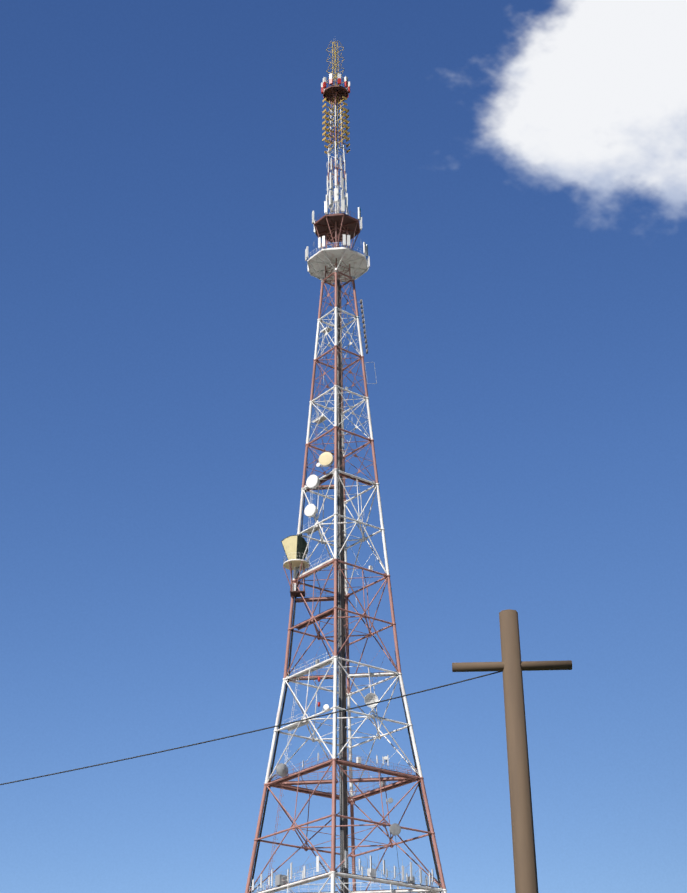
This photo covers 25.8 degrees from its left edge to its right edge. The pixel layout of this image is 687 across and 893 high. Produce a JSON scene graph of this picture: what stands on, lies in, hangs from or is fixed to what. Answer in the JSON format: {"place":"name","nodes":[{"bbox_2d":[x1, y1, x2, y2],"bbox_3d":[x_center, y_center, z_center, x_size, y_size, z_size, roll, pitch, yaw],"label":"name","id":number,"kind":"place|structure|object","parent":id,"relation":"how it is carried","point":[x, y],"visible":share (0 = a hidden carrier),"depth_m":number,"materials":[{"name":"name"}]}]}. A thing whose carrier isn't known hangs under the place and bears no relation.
{"place":"outdoors","nodes":[
{"label":"outdoors","id":0,"kind":"place"},
{"bbox_2d":[0,609,571,892],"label":"utility pole","id":1,"kind":"object","parent":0,"point":[511,666],"visible":1,"depth_m":12.30,"materials":[{"name":"brown wood"}]},
{"bbox_2d":[334,278,348,892],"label":"tower shaft","id":2,"kind":"object","parent":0,"point":[343,797],"visible":0.73,"depth_m":232.25,"materials":[{"name":"metal"}]},
{"bbox_2d":[0,0,686,892],"label":"sky","id":3,"kind":"structure","parent":0,"point":[164,171],"materials":[{"name":"blue"}]},
{"bbox_2d":[488,0,686,207],"bbox_3d":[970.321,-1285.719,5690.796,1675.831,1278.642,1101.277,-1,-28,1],"label":"cloud","id":4,"kind":"structure","parent":0,"point":[593,97],"depth_m":5665.08,"materials":[{"name":"white"}]},
{"label":"gravel yard","id":5,"kind":"structure","parent":0,"visible":0},
{"bbox_2d":[245,270,446,892],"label":"lattice tower","id":6,"kind":"structure","parent":5,"relation":"on","point":[333,873],"depth_m":230.80,"materials":[{"name":"white metal"}]},
{"bbox_2d":[305,41,369,288],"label":"antenna mast","id":7,"kind":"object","parent":6,"relation":"on","point":[337,227],"depth_m":268.72,"materials":[{"name":"white metal"}]},
{"bbox_2d":[249,299,440,892],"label":"antennas","id":8,"kind":"object","parent":6,"relation":"attached to","point":[294,546],"visible":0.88,"depth_m":223.06,"materials":[{"name":"white metal"}]}
]}

